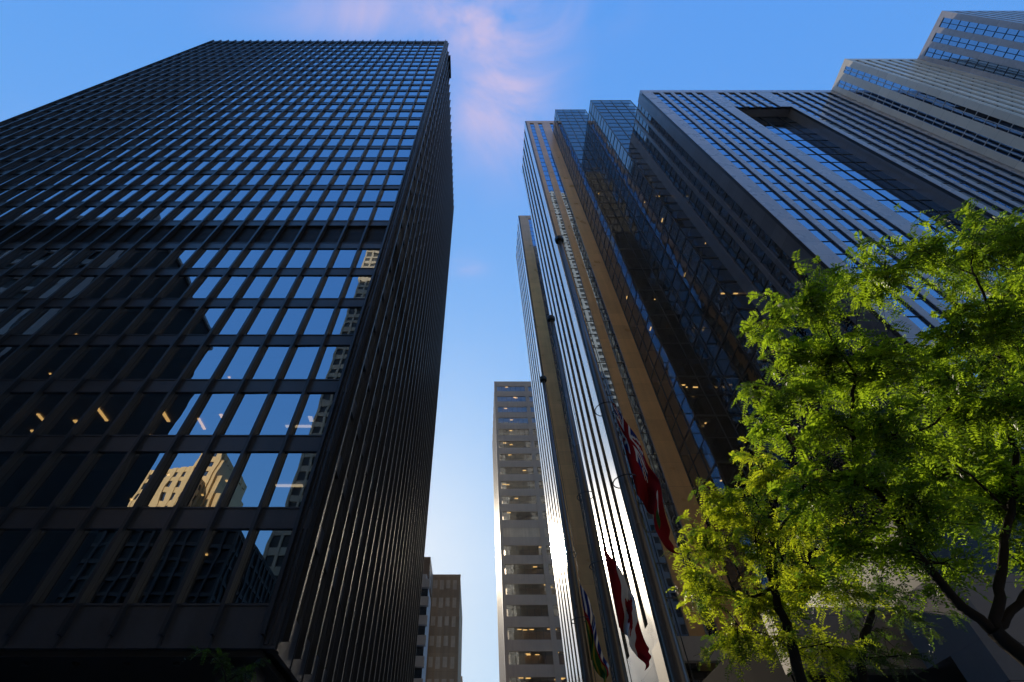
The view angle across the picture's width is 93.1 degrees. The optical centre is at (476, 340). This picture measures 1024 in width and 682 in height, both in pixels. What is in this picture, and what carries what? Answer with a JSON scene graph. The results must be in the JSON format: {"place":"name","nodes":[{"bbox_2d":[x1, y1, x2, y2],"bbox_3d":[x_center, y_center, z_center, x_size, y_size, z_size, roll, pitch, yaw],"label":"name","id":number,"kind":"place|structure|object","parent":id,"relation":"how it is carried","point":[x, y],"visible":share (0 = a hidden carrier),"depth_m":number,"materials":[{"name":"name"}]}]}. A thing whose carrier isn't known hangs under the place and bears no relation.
{"place":"outdoors","nodes":[
{"label":"outdoors","id":0,"kind":"place"},
{"bbox_2d":[0,40,453,681],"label":"office tower","id":1,"kind":"structure","parent":0,"point":[224,268],"depth_m":29.81,"materials":[{"name":"black metal"}]},
{"bbox_2d":[0,529,30,570],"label":"window","id":2,"kind":"structure","parent":1,"relation":"in","point":[10,539],"depth_m":18.63,"materials":[{"name":"black glass"}]},
{"bbox_2d":[0,393,32,426],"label":"window","id":3,"kind":"structure","parent":1,"relation":"in","point":[13,401],"depth_m":24.09,"materials":[{"name":"black glass"}]},
{"bbox_2d":[0,308,33,333],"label":"window","id":4,"kind":"structure","parent":1,"relation":"in","point":[19,313],"depth_m":29.53,"materials":[{"name":"black glass"}]},
{"bbox_2d":[0,346,48,378],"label":"window","id":5,"kind":"structure","parent":1,"relation":"in","point":[13,370],"depth_m":26.48,"materials":[{"name":"black glass"}]},
{"bbox_2d":[0,452,51,506],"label":"window","id":6,"kind":"structure","parent":1,"relation":"in","point":[19,474],"depth_m":20.95,"materials":[{"name":"black glass"}]},
{"bbox_2d":[4,276,47,297],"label":"window","id":7,"kind":"structure","parent":1,"relation":"in","point":[33,281],"depth_m":32.15,"materials":[{"name":"black glass"}]},
{"bbox_2d":[4,393,66,434],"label":"window","id":8,"kind":"structure","parent":1,"relation":"in","point":[26,424],"depth_m":23.58,"materials":[{"name":"black glass"}]},
{"bbox_2d":[0,529,74,602],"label":"window","id":9,"kind":"structure","parent":1,"relation":"in","point":[32,566],"depth_m":17.91,"materials":[{"name":"black glass"}]},
{"bbox_2d":[15,308,61,333],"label":"window","id":10,"kind":"structure","parent":1,"relation":"in","point":[44,315],"depth_m":29.30,"materials":[{"name":"black glass"}]},
{"bbox_2d":[20,249,58,267],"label":"window","id":11,"kind":"structure","parent":1,"relation":"in","point":[46,253],"depth_m":35.06,"materials":[{"name":"black glass"}]},
{"bbox_2d":[31,276,72,297],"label":"window","id":12,"kind":"structure","parent":1,"relation":"in","point":[57,282],"depth_m":32.17,"materials":[{"name":"black glass"}]},
{"bbox_2d":[26,346,78,378],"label":"window","id":13,"kind":"structure","parent":1,"relation":"in","point":[60,354],"depth_m":26.47,"materials":[{"name":"black glass"}]},
{"bbox_2d":[18,452,88,506],"bbox_3d":[-17.970,5.915,20.787,1.576,2.777,0.006,0,-50,0],"label":"window","id":14,"kind":"structure","parent":1,"relation":"in","point":[58,474],"depth_m":20.72,"materials":[{"name":"black glass"}]},
{"bbox_2d":[44,249,81,267],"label":"window","id":15,"kind":"structure","parent":1,"relation":"in","point":[59,261],"depth_m":35.06,"materials":[{"name":"black glass"}]},
{"bbox_2d":[43,307,88,333],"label":"window","id":16,"kind":"structure","parent":1,"relation":"in","point":[63,323],"depth_m":29.37,"materials":[{"name":"black glass"}]},
{"bbox_2d":[41,393,99,434],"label":"window","id":17,"kind":"structure","parent":1,"relation":"in","point":[77,406],"depth_m":23.59,"materials":[{"name":"black glass"}]},
{"bbox_2d":[56,276,96,297],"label":"window","id":18,"kind":"structure","parent":1,"relation":"in","point":[83,281],"depth_m":32.15,"materials":[{"name":"black glass"}]},
{"bbox_2d":[36,529,117,602],"bbox_3d":[-14.610,8.290,17.936,1.576,2.777,0.004,0,-50,0],"label":"window","id":19,"kind":"structure","parent":1,"relation":"in","point":[66,585],"depth_m":17.86,"materials":[{"name":"black glass"}]},
{"bbox_2d":[58,346,108,378],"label":"window","id":20,"kind":"structure","parent":1,"relation":"in","point":[90,355],"depth_m":26.47,"materials":[{"name":"black glass"}]},
{"bbox_2d":[68,249,104,267],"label":"window","id":21,"kind":"structure","parent":1,"relation":"in","point":[91,254],"depth_m":35.06,"materials":[{"name":"black glass"}]},
{"bbox_2d":[59,452,126,506],"bbox_3d":[-16.290,5.915,20.787,1.576,2.777,0.003,0,-50,0],"label":"window","id":22,"kind":"structure","parent":1,"relation":"in","point":[83,494],"depth_m":20.72,"materials":[{"name":"black glass"}]},
{"bbox_2d":[72,308,115,333],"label":"window","id":23,"kind":"structure","parent":1,"relation":"in","point":[99,315],"depth_m":29.30,"materials":[{"name":"black glass"}]},
{"bbox_2d":[83,276,121,297],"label":"window","id":24,"kind":"structure","parent":1,"relation":"in","point":[107,282],"depth_m":32.15,"materials":[{"name":"black glass"}]},
{"bbox_2d":[76,393,133,434],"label":"window","id":25,"kind":"structure","parent":1,"relation":"in","point":[108,410],"depth_m":23.58,"materials":[{"name":"black glass"}]},
{"bbox_2d":[92,249,127,267],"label":"window","id":26,"kind":"structure","parent":1,"relation":"in","point":[113,255],"depth_m":35.06,"materials":[{"name":"black glass"}]},
{"bbox_2d":[89,346,138,378],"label":"window","id":27,"kind":"structure","parent":1,"relation":"in","point":[111,366],"depth_m":26.47,"materials":[{"name":"black glass"}]},
{"bbox_2d":[101,308,142,333],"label":"window","id":28,"kind":"structure","parent":1,"relation":"in","point":[117,326],"depth_m":29.31,"materials":[{"name":"black glass"}]},
{"bbox_2d":[85,529,161,602],"bbox_3d":[-12.930,8.290,17.935,1.576,2.777,0.001,0,-50,0],"label":"window","id":29,"kind":"structure","parent":1,"relation":"in","point":[125,564],"depth_m":17.86,"materials":[{"name":"black glass"}]},
{"bbox_2d":[108,276,146,297],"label":"window","id":30,"kind":"structure","parent":1,"relation":"in","point":[132,282],"depth_m":32.15,"materials":[{"name":"black glass"}]},
{"bbox_2d":[100,452,164,506],"bbox_3d":[-14.610,5.915,20.787,1.576,2.777,0.003,0,-50,0],"label":"window","id":31,"kind":"structure","parent":1,"relation":"in","point":[137,473],"depth_m":20.72,"materials":[{"name":"black glass"}]},
{"bbox_2d":[116,249,150,267],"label":"window","id":32,"kind":"structure","parent":1,"relation":"in","point":[137,254],"depth_m":35.05,"materials":[{"name":"black glass"}]},
{"bbox_2d":[112,393,166,434],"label":"window","id":33,"kind":"structure","parent":1,"relation":"in","point":[145,406],"depth_m":23.58,"materials":[{"name":"black glass"}]},
{"bbox_2d":[121,346,168,378],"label":"window","id":34,"kind":"structure","parent":1,"relation":"in","point":[151,355],"depth_m":26.47,"materials":[{"name":"black glass"}]},
{"bbox_2d":[129,308,170,333],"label":"window","id":35,"kind":"structure","parent":1,"relation":"in","point":[153,316],"depth_m":29.30,"materials":[{"name":"black glass"}]},
{"bbox_2d":[135,276,171,297],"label":"window","id":36,"kind":"structure","parent":1,"relation":"in","point":[154,286],"depth_m":32.16,"materials":[{"name":"black glass"}]},
{"bbox_2d":[139,249,173,267],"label":"window","id":37,"kind":"structure","parent":1,"relation":"in","point":[160,254],"depth_m":35.06,"materials":[{"name":"black glass"}]},
{"bbox_2d":[133,529,205,602],"bbox_3d":[-11.250,8.290,17.935,1.576,2.777,0.003,0,-50,0],"label":"window","id":38,"kind":"structure","parent":1,"relation":"in","point":[161,584],"depth_m":17.86,"materials":[{"name":"black glass"}]},
{"bbox_2d":[141,452,202,506],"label":"window","id":39,"kind":"structure","parent":1,"relation":"in","point":[171,482],"depth_m":20.72,"materials":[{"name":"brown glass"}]},
{"bbox_2d":[148,393,200,434],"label":"window","id":40,"kind":"structure","parent":1,"relation":"in","point":[172,418],"depth_m":23.58,"materials":[{"name":"black glass"}]},
{"bbox_2d":[153,346,198,378],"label":"window","id":41,"kind":"structure","parent":1,"relation":"in","point":[180,357],"depth_m":26.47,"materials":[{"name":"black glass"}]},
{"bbox_2d":[158,308,197,333],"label":"window","id":42,"kind":"structure","parent":1,"relation":"in","point":[181,316],"depth_m":29.31,"materials":[{"name":"black glass"}]},
{"bbox_2d":[161,276,196,297],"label":"window","id":43,"kind":"structure","parent":1,"relation":"in","point":[182,283],"depth_m":32.17,"materials":[{"name":"black glass"}]},
{"bbox_2d":[163,249,195,267],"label":"window","id":44,"kind":"structure","parent":1,"relation":"in","point":[181,257],"depth_m":35.06,"materials":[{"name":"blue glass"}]},
{"bbox_2d":[187,249,218,267],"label":"window","id":45,"kind":"structure","parent":1,"relation":"in","point":[203,258],"depth_m":35.06,"materials":[{"name":"blue glass"}]},
{"bbox_2d":[187,276,221,297],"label":"window","id":46,"kind":"structure","parent":1,"relation":"in","point":[206,284],"depth_m":32.16,"materials":[{"name":"blue glass"}]},
{"bbox_2d":[186,308,224,333],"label":"window","id":47,"kind":"structure","parent":1,"relation":"in","point":[206,320],"depth_m":29.31,"materials":[{"name":"blue glass"}]},
{"bbox_2d":[185,346,228,378],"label":"window","id":48,"kind":"structure","parent":1,"relation":"in","point":[209,359],"depth_m":26.47,"materials":[{"name":"blue glass"}]},
{"bbox_2d":[184,393,233,434],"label":"window","id":49,"kind":"structure","parent":1,"relation":"in","point":[212,409],"depth_m":23.59,"materials":[{"name":"blue glass"}]},
{"bbox_2d":[182,452,240,506],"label":"window","id":50,"kind":"structure","parent":1,"relation":"in","point":[210,483],"depth_m":20.72,"materials":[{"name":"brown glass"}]},
{"bbox_2d":[181,529,248,602],"bbox_3d":[-9.570,8.290,17.935,1.576,2.777,0.004,0,-50,0],"label":"window","id":51,"kind":"structure","parent":1,"relation":"in","point":[209,581],"depth_m":17.86,"materials":[{"name":"black glass"}]},
{"bbox_2d":[211,249,241,267],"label":"window","id":52,"kind":"structure","parent":1,"relation":"in","point":[228,256],"depth_m":35.06,"materials":[{"name":"blue glass"}]},
{"bbox_2d":[213,276,246,297],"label":"window","id":53,"kind":"structure","parent":1,"relation":"in","point":[230,286],"depth_m":32.16,"materials":[{"name":"blue glass"}]},
{"bbox_2d":[215,308,251,333],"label":"window","id":54,"kind":"structure","parent":1,"relation":"in","point":[234,320],"depth_m":29.31,"materials":[{"name":"blue glass"}]},
{"bbox_2d":[217,346,258,378],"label":"window","id":55,"kind":"structure","parent":1,"relation":"in","point":[241,357],"depth_m":26.47,"materials":[{"name":"blue glass"}]},
{"bbox_2d":[220,393,267,434],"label":"window","id":56,"kind":"structure","parent":1,"relation":"in","point":[242,418],"depth_m":23.59,"materials":[{"name":"blue glass"}]},
{"bbox_2d":[235,249,264,267],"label":"window","id":57,"kind":"structure","parent":1,"relation":"in","point":[251,256],"depth_m":35.06,"materials":[{"name":"blue glass"}]},
{"bbox_2d":[224,452,278,506],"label":"window","id":58,"kind":"structure","parent":1,"relation":"in","point":[247,490],"depth_m":20.72,"materials":[{"name":"blue glass"}]},
{"bbox_2d":[239,276,271,297],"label":"window","id":59,"kind":"structure","parent":1,"relation":"in","point":[255,287],"depth_m":32.16,"materials":[{"name":"blue glass"}]},
{"bbox_2d":[229,529,292,602],"bbox_3d":[-7.890,8.290,17.936,1.576,2.777,0.004,0,-50,0],"label":"window","id":60,"kind":"structure","parent":1,"relation":"in","point":[257,578],"depth_m":17.86,"materials":[{"name":"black glass"}]},
{"bbox_2d":[243,307,279,333],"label":"window","id":61,"kind":"structure","parent":1,"relation":"in","point":[263,318],"depth_m":29.31,"materials":[{"name":"blue glass"}]},
{"bbox_2d":[249,346,289,378],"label":"window","id":62,"kind":"structure","parent":1,"relation":"in","point":[268,365],"depth_m":26.47,"materials":[{"name":"blue glass"}]},
{"bbox_2d":[259,249,287,267],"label":"window","id":63,"kind":"structure","parent":1,"relation":"in","point":[274,257],"depth_m":35.06,"materials":[{"name":"blue glass"}]},
{"bbox_2d":[256,393,300,434],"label":"window","id":64,"kind":"structure","parent":1,"relation":"in","point":[276,420],"depth_m":23.58,"materials":[{"name":"blue glass"}]},
{"bbox_2d":[265,276,296,297],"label":"window","id":65,"kind":"structure","parent":1,"relation":"in","point":[281,286],"depth_m":32.16,"materials":[{"name":"blue glass"}]},
{"bbox_2d":[272,308,306,333],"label":"window","id":66,"kind":"structure","parent":1,"relation":"in","point":[290,319],"depth_m":29.30,"materials":[{"name":"blue glass"}]},
{"bbox_2d":[265,452,316,506],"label":"window","id":67,"kind":"structure","parent":1,"relation":"in","point":[290,482],"depth_m":20.72,"materials":[{"name":"blue glass"}]},
{"bbox_2d":[282,249,310,267],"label":"window","id":68,"kind":"structure","parent":1,"relation":"in","point":[297,257],"depth_m":35.06,"materials":[{"name":"blue glass"}]},
{"bbox_2d":[281,346,319,378],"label":"window","id":69,"kind":"structure","parent":1,"relation":"in","point":[301,360],"depth_m":26.47,"materials":[{"name":"blue glass"}]},
{"bbox_2d":[291,276,321,297],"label":"window","id":70,"kind":"structure","parent":1,"relation":"in","point":[306,286],"depth_m":32.16,"materials":[{"name":"blue glass"}]},
{"bbox_2d":[291,393,334,434],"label":"window","id":71,"kind":"structure","parent":1,"relation":"in","point":[313,415],"depth_m":23.58,"materials":[{"name":"blue glass"}]},
{"bbox_2d":[301,308,333,333],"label":"window","id":72,"kind":"structure","parent":1,"relation":"in","point":[318,319],"depth_m":29.31,"materials":[{"name":"blue glass"}]},
{"bbox_2d":[306,249,333,267],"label":"window","id":73,"kind":"structure","parent":1,"relation":"in","point":[320,258],"depth_m":35.06,"materials":[{"name":"blue glass"}]},
{"bbox_2d":[312,346,349,378],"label":"window","id":74,"kind":"structure","parent":1,"relation":"in","point":[330,365],"depth_m":26.47,"materials":[{"name":"blue glass"}]},
{"bbox_2d":[317,276,346,297],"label":"window","id":75,"kind":"structure","parent":1,"relation":"in","point":[332,286],"depth_m":32.16,"materials":[{"name":"blue glass"}]},
{"bbox_2d":[330,249,356,267],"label":"window","id":76,"kind":"structure","parent":1,"relation":"in","point":[343,258],"depth_m":35.06,"materials":[{"name":"blue glass"}]},
{"bbox_2d":[329,307,361,333],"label":"window","id":77,"kind":"structure","parent":1,"relation":"in","point":[345,321],"depth_m":29.31,"materials":[{"name":"blue glass"}]},
{"bbox_2d":[343,276,370,297],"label":"window","id":78,"kind":"structure","parent":1,"relation":"in","point":[357,286],"depth_m":32.16,"materials":[{"name":"blue glass"}]},
{"bbox_2d":[354,249,379,267],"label":"window","id":79,"kind":"structure","parent":1,"relation":"in","point":[367,258],"depth_m":35.06,"materials":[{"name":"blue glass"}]},
{"bbox_2d":[425,574,461,681],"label":"building","id":80,"kind":"structure","parent":0,"point":[444,656],"depth_m":123.44,"materials":[{"name":"brown concrete"}]},
{"bbox_2d":[0,0,1023,681],"label":"sky","id":81,"kind":"structure","parent":0,"point":[514,62],"materials":[{"name":"blue"}]},
{"bbox_2d":[492,381,566,681],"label":"office tower","id":82,"kind":"structure","parent":0,"point":[530,645],"depth_m":192.06,"materials":[{"name":"grey concrete"}]},
{"bbox_2d":[501,481,534,488],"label":"window","id":83,"kind":"structure","parent":82,"relation":"in","point":[504,484],"depth_m":213.16,"materials":[{"name":"grey glass"}]},
{"bbox_2d":[502,496,536,503],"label":"window","id":84,"kind":"structure","parent":82,"relation":"in","point":[505,499],"depth_m":207.46,"materials":[{"name":"grey glass"}]},
{"bbox_2d":[502,512,537,519],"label":"window","id":85,"kind":"structure","parent":82,"relation":"in","point":[506,515],"depth_m":202.06,"materials":[{"name":"grey glass"}]},
{"bbox_2d":[504,546,541,554],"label":"window","id":86,"kind":"structure","parent":82,"relation":"in","point":[508,550],"depth_m":190.56,"materials":[{"name":"black glass"}]},
{"bbox_2d":[505,564,543,573],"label":"window","id":87,"kind":"structure","parent":82,"relation":"in","point":[509,568],"depth_m":184.83,"materials":[{"name":"black glass"}]},
{"bbox_2d":[506,584,545,594],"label":"window","id":88,"kind":"structure","parent":82,"relation":"in","point":[511,589],"depth_m":179.14,"materials":[{"name":"black glass"}]},
{"bbox_2d":[506,605,548,615],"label":"window","id":89,"kind":"structure","parent":82,"relation":"in","point":[512,610],"depth_m":173.55,"materials":[{"name":"black glass"}]},
{"bbox_2d":[507,627,550,639],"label":"window","id":90,"kind":"structure","parent":82,"relation":"in","point":[514,633],"depth_m":167.63,"materials":[{"name":"black glass"}]},
{"bbox_2d":[509,651,553,663],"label":"window","id":91,"kind":"structure","parent":82,"relation":"in","point":[530,657],"depth_m":162.00,"materials":[{"name":"black glass"}]},
{"bbox_2d":[516,215,614,681],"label":"office tower","id":92,"kind":"structure","parent":0,"point":[542,357],"depth_m":119.90,"materials":[{"name":"grey metal"}]},
{"bbox_2d":[522,121,747,681],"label":"office tower","id":93,"kind":"structure","parent":0,"point":[555,206],"depth_m":81.80,"materials":[{"name":"grey metal"}]},
{"bbox_2d":[917,11,1023,87],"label":"office wing","id":94,"kind":"structure","parent":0,"point":[988,44],"depth_m":90.78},
{"bbox_3d":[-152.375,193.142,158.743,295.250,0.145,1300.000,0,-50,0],"label":"pavement","id":95,"kind":"structure","parent":0,"visible":0},
{"bbox_2d":[182,646,270,681],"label":"young tree","id":96,"kind":"object","parent":95,"relation":"on","point":[239,673],"visible":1,"depth_m":10.67,"materials":[{"name":"green plant"}]},
{"bbox_2d":[414,557,432,681],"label":"apartment building","id":97,"kind":"structure","parent":95,"relation":"on","point":[422,636],"depth_m":109.88,"materials":[{"name":"white concrete"}]},
{"bbox_3d":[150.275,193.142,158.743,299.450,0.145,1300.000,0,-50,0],"label":"pavement","id":98,"kind":"structure","parent":0,"visible":0},
{"bbox_2d":[540,375,595,681],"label":"flagpole","id":99,"kind":"object","parent":98,"relation":"on","point":[582,644],"visible":0.98,"depth_m":10.11,"materials":[{"name":"grey metal"}]},
{"bbox_2d":[579,583,608,681],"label":"flag","id":100,"kind":"object","parent":99,"relation":"attached to","point":[601,665],"visible":1,"depth_m":8.97,"materials":[{"name":"fabric"}]},
{"bbox_2d":[547,315,631,681],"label":"flagpole","id":101,"kind":"object","parent":98,"relation":"on","point":[616,655],"visible":1,"depth_m":8.07,"materials":[{"name":"grey metal"}]},
{"bbox_2d":[603,549,650,670],"bbox_3d":[2.286,3.998,7.364,0.384,1.804,0.248,0,-50,0],"label":"flag","id":102,"kind":"object","parent":101,"relation":"attached to","point":[626,610],"visible":1,"depth_m":7.29,"materials":[{"name":"red fabric"}]},
{"bbox_2d":[555,235,694,681],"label":"flagpole","id":103,"kind":"object","parent":98,"relation":"on","point":[675,666],"visible":0.96,"depth_m":5.83,"materials":[{"name":"grey metal"}]},
{"bbox_2d":[612,404,677,553],"bbox_3d":[2.196,1.699,6.472,0.319,2.470,0.215,0,-50,0],"label":"flag","id":104,"kind":"object","parent":103,"relation":"attached to","point":[647,486],"visible":0.99,"depth_m":6.32,"materials":[{"name":"red fabric"}]},
{"bbox_2d":[553,109,816,629],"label":"glass tower","id":105,"kind":"structure","parent":98,"relation":"on","point":[704,434],"depth_m":76.29,"materials":[{"name":"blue glass"}]},
{"bbox_2d":[652,636,741,681],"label":"entrance block","id":106,"kind":"structure","parent":98,"relation":"on","point":[693,645],"depth_m":46.92,"materials":[{"name":"concrete"}]},
{"bbox_2d":[584,100,911,585],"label":"glass tower","id":107,"kind":"structure","parent":98,"relation":"on","point":[706,297],"depth_m":74.31,"materials":[{"name":"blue glass"}]},
{"bbox_2d":[661,436,903,681],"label":"locust tree","id":108,"kind":"object","parent":98,"relation":"on","point":[763,601],"visible":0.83,"depth_m":9.04,"materials":[{"name":"green plant"}]},
{"bbox_2d":[630,90,1023,519],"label":"office tower","id":109,"kind":"structure","parent":98,"relation":"on","point":[761,186],"depth_m":70.41,"materials":[{"name":"stone"}]},
{"bbox_2d":[702,520,1023,681],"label":"podium","id":110,"kind":"object","parent":98,"relation":"on","point":[976,653],"visible":0.5,"depth_m":14.98,"materials":[{"name":"concrete"}]},
{"bbox_2d":[731,197,1023,666],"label":"locust tree","id":111,"kind":"object","parent":98,"relation":"on","point":[968,484],"visible":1,"depth_m":8.59,"materials":[{"name":"green plant"}]},
{"bbox_2d":[814,566,967,681],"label":"locust tree","id":112,"kind":"object","parent":98,"relation":"on","point":[865,629],"visible":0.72,"depth_m":9.57,"materials":[{"name":"green plant"}]},
{"bbox_2d":[832,59,1023,171],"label":"office wing","id":113,"kind":"structure","parent":98,"relation":"on","point":[982,115],"depth_m":83.65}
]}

